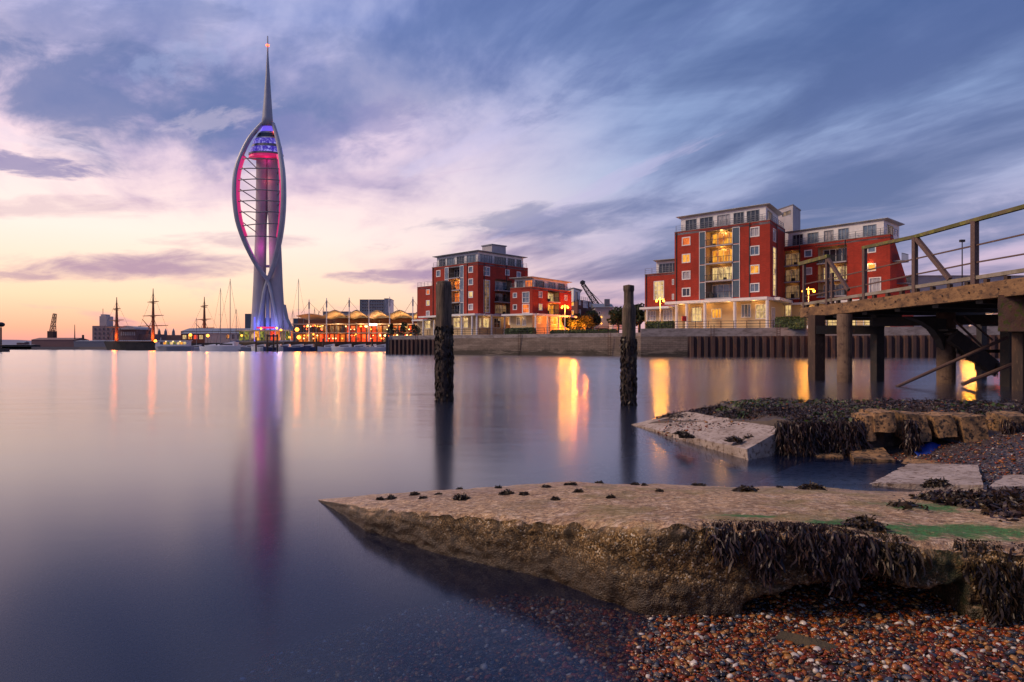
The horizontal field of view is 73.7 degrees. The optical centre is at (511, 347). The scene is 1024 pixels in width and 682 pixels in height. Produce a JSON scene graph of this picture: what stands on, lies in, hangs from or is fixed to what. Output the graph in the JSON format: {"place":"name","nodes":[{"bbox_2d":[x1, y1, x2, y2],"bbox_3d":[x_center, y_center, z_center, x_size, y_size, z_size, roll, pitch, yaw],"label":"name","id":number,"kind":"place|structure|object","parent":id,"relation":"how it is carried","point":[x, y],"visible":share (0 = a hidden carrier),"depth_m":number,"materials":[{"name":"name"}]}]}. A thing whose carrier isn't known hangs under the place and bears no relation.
{"place":"outdoors","nodes":[
{"label":"outdoors","id":0,"kind":"place"},
{"bbox_2d":[2,347,106,349],"bbox_3d":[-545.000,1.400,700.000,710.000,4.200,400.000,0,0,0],"label":"dockyard ground","id":1,"kind":"structure","parent":0,"point":[68,348],"depth_m":520.00,"materials":[{"name":"concrete"}]},
{"bbox_2d":[2,345,39,348],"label":"jetty shed","id":2,"kind":"structure","parent":1,"relation":"on","point":[17,346],"depth_m":520.00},
{"bbox_2d":[31,338,87,346],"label":"dock shed","id":3,"kind":"structure","parent":1,"relation":"on","point":[55,342],"depth_m":560.00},
{"bbox_2d":[47,313,56,337],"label":"dock crane","id":4,"kind":"object","parent":3,"relation":"on","point":[51,333],"visible":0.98,"depth_m":578.83,"materials":[{"name":"grey metal"}]},
{"bbox_2d":[74,340,150,346],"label":"jetty shed","id":5,"kind":"structure","parent":1,"relation":"on","point":[89,343],"depth_m":545.00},
{"bbox_2d":[157,328,180,339],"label":"spired building","id":6,"kind":"structure","parent":1,"relation":"on","point":[173,336],"depth_m":620.00,"materials":[{"name":"grey"}]},
{"bbox_2d":[92,314,120,339],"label":"semaphore tower","id":7,"kind":"structure","parent":0,"point":[104,321],"depth_m":600.00,"materials":[{"name":"concrete"}]},
{"bbox_2d":[118,326,166,339],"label":"dockyard hall","id":8,"kind":"structure","parent":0,"point":[142,332],"depth_m":591.13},
{"bbox_2d":[2,340,292,344],"bbox_3d":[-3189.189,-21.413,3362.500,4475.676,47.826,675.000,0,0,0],"label":"hills","id":9,"kind":"structure","parent":0,"point":[8,342],"depth_m":3164.18,"materials":[{"name":"grey"}]},
{"bbox_2d":[126,342,385,349],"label":"marina ground","id":10,"kind":"structure","parent":0,"point":[140,346],"depth_m":341.12,"materials":[{"name":"grey concrete"}]},
{"bbox_2d":[180,332,206,342],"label":"terminal block","id":11,"kind":"structure","parent":10,"relation":"on","point":[186,336],"depth_m":402.00,"materials":[{"name":"brown brick"}]},
{"bbox_2d":[205,332,249,342],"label":"terminal block","id":12,"kind":"structure","parent":10,"relation":"on","point":[225,337],"depth_m":398.00,"materials":[{"name":"white paint"}]},
{"bbox_2d":[181,328,275,340],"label":"long shed","id":13,"kind":"structure","parent":10,"relation":"on","point":[209,330],"depth_m":426.79,"materials":[{"name":"white paint"}]},
{"bbox_2d":[232,36,292,340],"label":"sail tower","id":14,"kind":"structure","parent":10,"relation":"on","point":[266,152],"depth_m":368.88,"materials":[{"name":"white metal"}]},
{"bbox_2d":[235,327,292,341],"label":"pavilion","id":15,"kind":"structure","parent":10,"relation":"on","point":[247,334],"depth_m":345.93,"materials":[{"name":"brown"}]},
{"bbox_2d":[290,313,416,341],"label":"waterfront arcade","id":16,"kind":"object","parent":10,"relation":"on","point":[340,324],"visible":0.72,"depth_m":311.15,"materials":[{"name":"orange glass"}]},
{"bbox_2d":[297,314,331,319],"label":"awning","id":17,"kind":"object","parent":16,"relation":"attached to","point":[312,316],"visible":0.94,"depth_m":299.77,"materials":[{"name":"fabric"}]},
{"bbox_2d":[323,310,353,319],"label":"awning","id":18,"kind":"object","parent":16,"relation":"attached to","point":[333,314],"visible":0.91,"depth_m":299.21,"materials":[{"name":"fabric"}]},
{"bbox_2d":[346,310,371,319],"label":"awning","id":19,"kind":"object","parent":16,"relation":"attached to","point":[355,314],"visible":0.91,"depth_m":299.10,"materials":[{"name":"fabric"}]},
{"bbox_2d":[367,310,393,319],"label":"awning","id":20,"kind":"object","parent":16,"relation":"attached to","point":[375,314],"visible":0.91,"depth_m":299.05,"materials":[{"name":"fabric"}]},
{"bbox_2d":[388,310,415,319],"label":"awning","id":21,"kind":"object","parent":16,"relation":"attached to","point":[394,315],"visible":0.98,"depth_m":299.07,"materials":[{"name":"fabric"}]},
{"bbox_2d":[359,299,383,312],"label":"hotel block","id":22,"kind":"structure","parent":10,"relation":"on","point":[377,304],"depth_m":400.02,"materials":[{"name":"white paint"}]},
{"bbox_2d":[384,298,393,312],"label":"hotel stair","id":23,"kind":"object","parent":10,"relation":"on","point":[386,308],"visible":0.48,"depth_m":399.38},
{"bbox_2d":[0,429,1023,681],"bbox_3d":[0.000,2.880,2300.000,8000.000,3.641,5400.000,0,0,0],"label":"ground","id":24,"kind":"structure","parent":0,"point":[206,565],"depth_m":10.55,"materials":[{"name":"blue liquid"}]},
{"bbox_2d":[239,593,708,681],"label":"pebbles","id":25,"kind":"object","parent":24,"relation":"on","point":[399,658],"visible":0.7,"depth_m":4.00,"materials":[{"name":"gravel"}]},
{"bbox_2d":[318,481,1023,619],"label":"slipway","id":26,"kind":"structure","parent":24,"relation":"on","point":[634,550],"depth_m":4.52,"materials":[{"name":"concrete"}]},
{"bbox_2d":[731,484,758,491],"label":"seaweed clump","id":27,"kind":"object","parent":26,"relation":"on","point":[743,488],"visible":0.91,"depth_m":5.91,"materials":[{"name":"brown plant"}]},
{"bbox_2d":[696,519,812,594],"bbox_3d":[1.328,1.142,3.798,0.634,0.340,0.418,0,0,0],"label":"hanging seaweed","id":28,"kind":"object","parent":26,"relation":"hanging from","point":[765,554],"visible":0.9,"depth_m":3.67,"materials":[{"name":"black plant"}]},
{"bbox_2d":[796,480,827,490],"bbox_3d":[2.759,1.269,6.257,0.311,0.120,0.274,0,0,0],"label":"seaweed clump","id":29,"kind":"object","parent":26,"relation":"on","point":[813,486],"visible":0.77,"depth_m":6.21,"materials":[{"name":"brown plant"}]},
{"bbox_2d":[770,521,890,602],"bbox_3d":[1.715,1.168,3.737,0.605,0.382,0.373,0,0,12],"label":"hanging seaweed","id":30,"kind":"object","parent":26,"relation":"hanging from","point":[839,556],"visible":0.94,"depth_m":3.62,"materials":[{"name":"black plant"}]},
{"bbox_2d":[838,513,892,532],"bbox_3d":[2.001,0.986,3.878,0.290,0.100,0.236,0,0,0],"label":"seaweed clump","id":31,"kind":"object","parent":26,"relation":"on","point":[864,523],"visible":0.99,"depth_m":3.82,"materials":[{"name":"black plant"}]},
{"bbox_2d":[863,530,933,587],"bbox_3d":[2.033,1.128,3.668,0.308,0.260,0.308,0,0,0],"label":"hanging seaweed","id":32,"kind":"object","parent":26,"relation":"hanging from","point":[899,559],"visible":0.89,"depth_m":3.57,"materials":[{"name":"black plant"}]},
{"bbox_2d":[886,488,1023,521],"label":"seaweed mat","id":33,"kind":"object","parent":26,"relation":"on","point":[908,505],"visible":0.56,"depth_m":4.89,"materials":[{"name":"black plant"}]},
{"bbox_2d":[926,485,1023,521],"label":"seaweed mat","id":34,"kind":"object","parent":26,"relation":"on","point":[1006,508],"visible":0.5,"depth_m":4.87,"materials":[{"name":"black plant"}]},
{"bbox_2d":[950,538,1023,627],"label":"hanging seaweed","id":35,"kind":"object","parent":26,"relation":"hanging from","point":[999,587],"visible":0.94,"depth_m":3.46,"materials":[{"name":"black plant"}]},
{"bbox_2d":[1008,542,1023,578],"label":"hanging seaweed","id":36,"kind":"object","parent":26,"relation":"hanging from","point":[1012,549],"visible":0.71,"depth_m":3.52,"materials":[{"name":"black plant"}]},
{"bbox_2d":[527,575,1023,681],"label":"pebbles","id":37,"kind":"object","parent":24,"relation":"on","point":[973,656],"visible":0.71,"depth_m":3.38,"materials":[{"name":"brown gravel"}]},
{"bbox_2d":[775,631,852,652],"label":"stone slab","id":38,"kind":"structure","parent":37,"relation":"on","point":[797,639],"depth_m":3.35,"materials":[{"name":"stone"}]},
{"bbox_2d":[772,420,873,466],"bbox_3d":[4.327,1.341,9.527,1.377,0.646,0.467,0,0,0],"label":"hanging seaweed","id":39,"kind":"object","parent":24,"relation":"on","point":[808,442],"visible":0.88,"depth_m":9.47,"materials":[{"name":"brown plant"}]},
{"bbox_2d":[757,460,904,490],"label":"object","id":40,"kind":"structure","parent":24,"relation":"on","point":[849,475],"depth_m":8.29,"materials":[{"name":"liquid"}]},
{"bbox_2d":[814,452,842,461],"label":"stone slab","id":41,"kind":"structure","parent":40,"relation":"on","point":[830,457],"depth_m":9.34,"materials":[{"name":"brown stone"}]},
{"bbox_2d":[850,447,894,464],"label":"stone slab","id":42,"kind":"structure","parent":40,"relation":"on","point":[878,455],"depth_m":9.07,"materials":[{"name":"brown stone"}]},
{"bbox_2d":[901,456,943,464],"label":"stone slab","id":43,"kind":"structure","parent":24,"relation":"on","point":[907,460],"depth_m":8.87,"materials":[{"name":"brown stone"}]},
{"bbox_2d":[872,464,982,491],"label":"stone slab","id":44,"kind":"structure","parent":24,"relation":"on","point":[909,478],"depth_m":7.54,"materials":[{"name":"concrete"}]},
{"bbox_2d":[919,477,952,488],"bbox_3d":[4.237,1.338,6.825,0.286,0.118,0.279,0,0,37],"label":"seaweed clump","id":45,"kind":"object","parent":44,"relation":"on","point":[935,483],"visible":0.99,"depth_m":6.77,"materials":[{"name":"brown plant"}]},
{"bbox_2d":[891,431,1023,488],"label":"pebbles","id":46,"kind":"object","parent":24,"relation":"on","point":[984,458],"visible":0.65,"depth_m":8.73,"materials":[{"name":"brown gravel"}]},
{"bbox_2d":[946,412,988,442],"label":"stone block","id":47,"kind":"structure","parent":24,"relation":"on","point":[972,427],"depth_m":9.44,"materials":[{"name":"brown stone"}]},
{"bbox_2d":[985,411,1023,431],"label":"stone block","id":48,"kind":"structure","parent":24,"relation":"on","point":[1007,415],"depth_m":9.66,"materials":[{"name":"brown stone"}]},
{"bbox_2d":[999,420,1023,434],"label":"hanging seaweed","id":49,"kind":"object","parent":48,"relation":"hanging from","point":[1008,428],"visible":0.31,"depth_m":9.36,"materials":[{"name":"black plant"}]},
{"bbox_2d":[989,475,1023,489],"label":"stone slab","id":50,"kind":"structure","parent":24,"relation":"on","point":[1009,481],"depth_m":6.82,"materials":[{"name":"concrete"}]},
{"bbox_2d":[0,350,1023,462],"bbox_3d":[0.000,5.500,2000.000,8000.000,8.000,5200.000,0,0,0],"label":"water","id":51,"kind":"structure","parent":0,"point":[57,404],"depth_m":21.90,"materials":[{"name":"liquid"}]},
{"bbox_2d":[0,322,9,351],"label":"beacon","id":52,"kind":"object","parent":51,"relation":"in","point":[2,324],"visible":0.96,"depth_m":249.72,"materials":[{"name":"metal"}]},
{"bbox_2d":[100,289,214,349],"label":"sailing ship","id":53,"kind":"object","parent":51,"relation":"on","point":[116,344],"visible":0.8,"depth_m":454.31,"materials":[{"name":"brown wood"}]},
{"bbox_2d":[155,340,193,350],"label":"ferry","id":54,"kind":"object","parent":51,"relation":"on","point":[162,345],"visible":0.86,"depth_m":327.90,"materials":[{"name":"white"}]},
{"bbox_2d":[204,281,245,350],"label":"catamaran","id":55,"kind":"object","parent":51,"relation":"on","point":[232,346],"visible":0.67,"depth_m":296.49,"materials":[{"name":"metal"}]},
{"bbox_2d":[283,344,310,350],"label":"motor boat","id":56,"kind":"object","parent":51,"relation":"on","point":[299,347],"visible":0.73,"depth_m":281.91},
{"bbox_2d":[331,344,358,350],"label":"motor boat","id":57,"kind":"object","parent":51,"relation":"on","point":[346,347],"visible":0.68,"depth_m":279.88,"materials":[{"name":"white plastic"}]},
{"bbox_2d":[434,281,454,444],"bbox_3d":[-1.893,0.410,19.098,0.582,4.580,0.568,0,0,23],"label":"mooring post","id":58,"kind":"object","parent":51,"relation":"in","point":[444,358],"visible":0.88,"depth_m":18.91,"materials":[{"name":"brown wood"}]},
{"bbox_2d":[619,284,637,450],"bbox_3d":[3.038,0.525,17.804,0.479,4.350,0.481,0,0,0],"label":"mooring post","id":59,"kind":"object","parent":51,"relation":"in","point":[628,368],"visible":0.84,"depth_m":17.66,"materials":[{"name":"brown wood"}]},
{"bbox_2d":[798,204,1023,390],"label":"pier","id":60,"kind":"structure","parent":51,"relation":"in","point":[972,299],"depth_m":28.29,"materials":[{"name":"brown wood"}]},
{"bbox_2d":[939,316,999,377],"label":"boarding steps","id":61,"kind":"structure","parent":60,"relation":"attached to","point":[961,343],"depth_m":27.85,"materials":[{"name":"metal"}]},
{"bbox_2d":[914,442,940,455],"bbox_3d":[5.710,1.401,9.338,0.503,0.190,0.323,0,0,0],"label":"plastic sheet","id":62,"kind":"object","parent":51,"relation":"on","point":[928,447],"visible":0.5,"depth_m":9.37,"materials":[{"name":"blue plastic"}]},
{"bbox_2d":[0,0,1023,339],"label":"sky","id":63,"kind":"structure","parent":0,"point":[573,137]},
{"bbox_2d":[639,203,913,327],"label":"apartment building","id":64,"kind":"structure","parent":0,"point":[737,265],"depth_m":123.06,"materials":[{"name":"red brick"}]},
{"bbox_2d":[654,281,663,299],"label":"window","id":65,"kind":"structure","parent":64,"relation":"in","point":[658,285],"depth_m":133.58,"materials":[{"name":"yellow glass"}]},
{"bbox_2d":[659,263,674,272],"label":"window","id":66,"kind":"structure","parent":64,"relation":"in","point":[663,266],"depth_m":133.50,"materials":[{"name":"glass"}]},
{"bbox_2d":[663,309,672,320],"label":"window","id":67,"kind":"structure","parent":64,"relation":"in","point":[667,314],"depth_m":132.06,"materials":[{"name":"white glass"}]},
{"bbox_2d":[685,218,696,229],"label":"window","id":68,"kind":"structure","parent":64,"relation":"in","point":[691,221],"depth_m":129.57,"materials":[{"name":"glass"}]},
{"bbox_2d":[692,307,701,321],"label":"window","id":69,"kind":"structure","parent":64,"relation":"in","point":[696,311],"depth_m":127.75,"materials":[{"name":"beige glass"}]},
{"bbox_2d":[700,216,712,227],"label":"window","id":70,"kind":"structure","parent":64,"relation":"in","point":[706,220],"depth_m":127.25,"materials":[{"name":"glass"}]},
{"bbox_2d":[711,308,721,318],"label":"window","id":71,"kind":"structure","parent":64,"relation":"in","point":[715,313],"depth_m":125.06,"materials":[{"name":"glass"}]},
{"bbox_2d":[717,214,729,225],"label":"window","id":72,"kind":"structure","parent":64,"relation":"in","point":[725,216],"depth_m":124.85,"materials":[{"name":"glass"}]},
{"bbox_2d":[733,211,743,223],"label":"window","id":73,"kind":"structure","parent":64,"relation":"in","point":[738,214],"depth_m":122.82,"materials":[{"name":"glass"}]},
{"bbox_2d":[741,304,750,317],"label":"window","id":74,"kind":"structure","parent":64,"relation":"in","point":[745,308],"depth_m":121.07,"materials":[{"name":"white glass"}]},
{"bbox_2d":[746,209,759,221],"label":"window","id":75,"kind":"structure","parent":64,"relation":"in","point":[756,213],"depth_m":120.86,"materials":[{"name":"glass"}]},
{"bbox_2d":[750,226,759,236],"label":"window","id":76,"kind":"structure","parent":64,"relation":"in","point":[754,231],"depth_m":119.92,"materials":[{"name":"white paint"}]},
{"bbox_2d":[750,245,759,255],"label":"window","id":77,"kind":"structure","parent":64,"relation":"in","point":[754,250],"depth_m":119.92,"materials":[{"name":"white paint"}]},
{"bbox_2d":[755,304,765,318],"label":"window","id":78,"kind":"structure","parent":64,"relation":"in","point":[760,309],"depth_m":119.28,"materials":[{"name":"beige glass"}]},
{"bbox_2d":[773,247,775,296],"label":"window","id":79,"kind":"structure","parent":64,"relation":"in","point":[774,249],"depth_m":121.24,"materials":[{"name":"white glass"}]},
{"bbox_2d":[792,234,802,244],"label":"window","id":80,"kind":"structure","parent":64,"relation":"in","point":[798,237],"depth_m":126.41,"materials":[{"name":"glass"}]},
{"bbox_2d":[807,232,818,243],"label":"window","id":81,"kind":"structure","parent":64,"relation":"in","point":[813,235],"depth_m":124.03,"materials":[{"name":"glass"}]},
{"bbox_2d":[863,224,876,236],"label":"window","id":82,"kind":"structure","parent":64,"relation":"in","point":[867,228],"depth_m":116.26,"materials":[{"name":"glass"}]},
{"bbox_2d":[869,277,880,291],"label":"window","id":83,"kind":"structure","parent":64,"relation":"in","point":[873,287],"depth_m":115.03,"materials":[{"name":"white glass"}]},
{"bbox_2d":[778,204,800,245],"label":"stair tower","id":84,"kind":"structure","parent":0,"point":[789,218],"depth_m":133.54,"materials":[{"name":"white paint"}]},
{"bbox_2d":[621,400,1021,466],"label":"shingle bank","id":85,"kind":"structure","parent":0,"point":[884,440],"depth_m":11.46,"materials":[{"name":"brown gravel"}]},
{"bbox_2d":[631,412,776,472],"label":"slipway","id":86,"kind":"structure","parent":85,"relation":"on","point":[749,455],"depth_m":10.24,"materials":[{"name":"concrete"}]},
{"bbox_2d":[646,400,1021,455],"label":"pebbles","id":87,"kind":"object","parent":85,"relation":"on","point":[706,426],"visible":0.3,"depth_m":11.55,"materials":[{"name":"brown gravel"}]},
{"bbox_2d":[650,396,1023,452],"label":"seaweed mat","id":88,"kind":"object","parent":85,"relation":"on","point":[796,414],"visible":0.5,"depth_m":11.44,"materials":[{"name":"plant"}]},
{"bbox_2d":[851,412,875,440],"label":"stone block","id":89,"kind":"structure","parent":85,"relation":"on","point":[870,432],"depth_m":9.53,"materials":[{"name":"brown stone"}]},
{"bbox_2d":[714,398,1023,423],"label":"seaweed mat","id":90,"kind":"object","parent":85,"relation":"on","point":[814,401],"visible":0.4,"depth_m":11.73,"materials":[{"name":"plant"}]},
{"bbox_2d":[859,408,895,432],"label":"stone block","id":91,"kind":"structure","parent":85,"relation":"on","point":[884,421],"depth_m":9.49,"materials":[{"name":"brown stone"}]},
{"bbox_2d":[888,410,931,441],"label":"stone block","id":92,"kind":"structure","parent":85,"relation":"on","point":[901,416],"depth_m":9.51,"materials":[{"name":"brown stone"}]},
{"bbox_2d":[899,419,924,455],"bbox_3d":[5.481,1.282,9.384,0.346,0.587,0.319,0,0,-34],"label":"hanging seaweed","id":93,"kind":"object","parent":92,"relation":"hanging from","point":[912,443],"visible":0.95,"depth_m":9.32,"materials":[{"name":"brown plant"}]},
{"bbox_2d":[920,411,957,437],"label":"stone block","id":94,"kind":"structure","parent":85,"relation":"on","point":[942,424],"depth_m":9.46,"materials":[{"name":"brown stone"}]},
{"bbox_2d":[906,275,1023,326],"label":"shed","id":95,"kind":"structure","parent":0,"point":[923,279],"depth_m":128.00,"materials":[{"name":"red paint"}]},
{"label":"quay ground","id":96,"kind":"structure","parent":0,"visible":0},
{"bbox_2d":[386,333,434,353],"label":"quay wall","id":97,"kind":"structure","parent":96,"relation":"on","point":[405,344],"depth_m":155.54,"materials":[{"name":"orange metal"}]},
{"bbox_2d":[412,244,527,334],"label":"apartment building","id":98,"kind":"structure","parent":96,"relation":"on","point":[481,282],"depth_m":163.54,"materials":[{"name":"red brick"}]},
{"bbox_2d":[485,280,489,312],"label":"window","id":99,"kind":"structure","parent":98,"relation":"in","point":[487,282],"depth_m":160.51,"materials":[{"name":"grey glass"}]},
{"bbox_2d":[504,327,536,333],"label":"hedge","id":100,"kind":"object","parent":96,"relation":"on","point":[509,331],"visible":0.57,"depth_m":141.69,"materials":[{"name":"green plant"}]},
{"bbox_2d":[434,332,640,355],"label":"quay wall","id":101,"kind":"structure","parent":96,"relation":"on","point":[588,344],"depth_m":137.08,"materials":[{"name":"concrete"}]},
{"bbox_2d":[454,326,638,334],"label":"promenade railing","id":102,"kind":"object","parent":101,"relation":"on","point":[527,332],"visible":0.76,"depth_m":139.06,"materials":[{"name":"metal"}]},
{"bbox_2d":[501,276,576,333],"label":"apartment building","id":103,"kind":"structure","parent":96,"relation":"on","point":[537,303],"depth_m":153.18,"materials":[{"name":"red brick"}]},
{"bbox_2d":[562,317,576,329],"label":"tree","id":104,"kind":"object","parent":96,"relation":"on","point":[570,321],"visible":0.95,"depth_m":159.08,"materials":[{"name":"orange plant"}]},
{"bbox_2d":[567,287,592,328],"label":"apartment building","id":105,"kind":"structure","parent":96,"relation":"on","point":[581,306],"depth_m":185.25,"materials":[{"name":"white paint"}]},
{"bbox_2d":[550,329,617,333],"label":"hedge","id":106,"kind":"object","parent":96,"relation":"on","point":[569,331],"visible":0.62,"depth_m":138.28,"materials":[{"name":"green plant"}]},
{"bbox_2d":[577,313,594,328],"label":"tree","id":107,"kind":"object","parent":96,"relation":"on","point":[585,321],"visible":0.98,"depth_m":163.10,"materials":[{"name":"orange plant"}]},
{"bbox_2d":[580,280,602,303],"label":"harbour crane","id":108,"kind":"object","parent":96,"relation":"on","point":[582,283],"visible":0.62,"depth_m":197.49,"materials":[{"name":"metal"}]},
{"bbox_2d":[586,310,600,329],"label":"tree","id":109,"kind":"object","parent":96,"relation":"on","point":[596,318],"visible":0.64,"depth_m":168.93,"materials":[{"name":"green plant"}]},
{"bbox_2d":[589,299,613,328],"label":"shed","id":110,"kind":"structure","parent":96,"relation":"on","point":[602,310],"depth_m":178.00,"materials":[{"name":"white paint"}]},
{"bbox_2d":[607,306,621,332],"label":"tree","id":111,"kind":"object","parent":96,"relation":"on","point":[614,313],"visible":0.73,"depth_m":149.19,"materials":[{"name":"green plant"}]},
{"bbox_2d":[634,303,644,331],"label":"tree","id":112,"kind":"object","parent":96,"relation":"on","point":[640,316],"visible":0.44,"depth_m":148.57,"materials":[{"name":"green plant"}]},
{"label":"quay ground","id":113,"kind":"structure","parent":0,"visible":0},
{"bbox_2d":[645,320,674,328],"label":"hedge","id":114,"kind":"object","parent":113,"relation":"on","point":[665,325],"visible":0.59,"depth_m":118.29,"materials":[{"name":"green plant"}]},
{"bbox_2d":[774,316,806,328],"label":"hedge","id":115,"kind":"object","parent":113,"relation":"on","point":[794,322],"visible":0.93,"depth_m":109.49,"materials":[{"name":"green plant"}]},
{"bbox_2d":[637,326,999,357],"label":"quay wall","id":116,"kind":"structure","parent":113,"relation":"on","point":[912,342],"depth_m":110.26,"materials":[{"name":"concrete"}]},
{"bbox_2d":[646,320,913,328],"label":"promenade railing","id":117,"kind":"object","parent":116,"relation":"on","point":[733,323],"visible":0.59,"depth_m":113.07,"materials":[{"name":"metal"}]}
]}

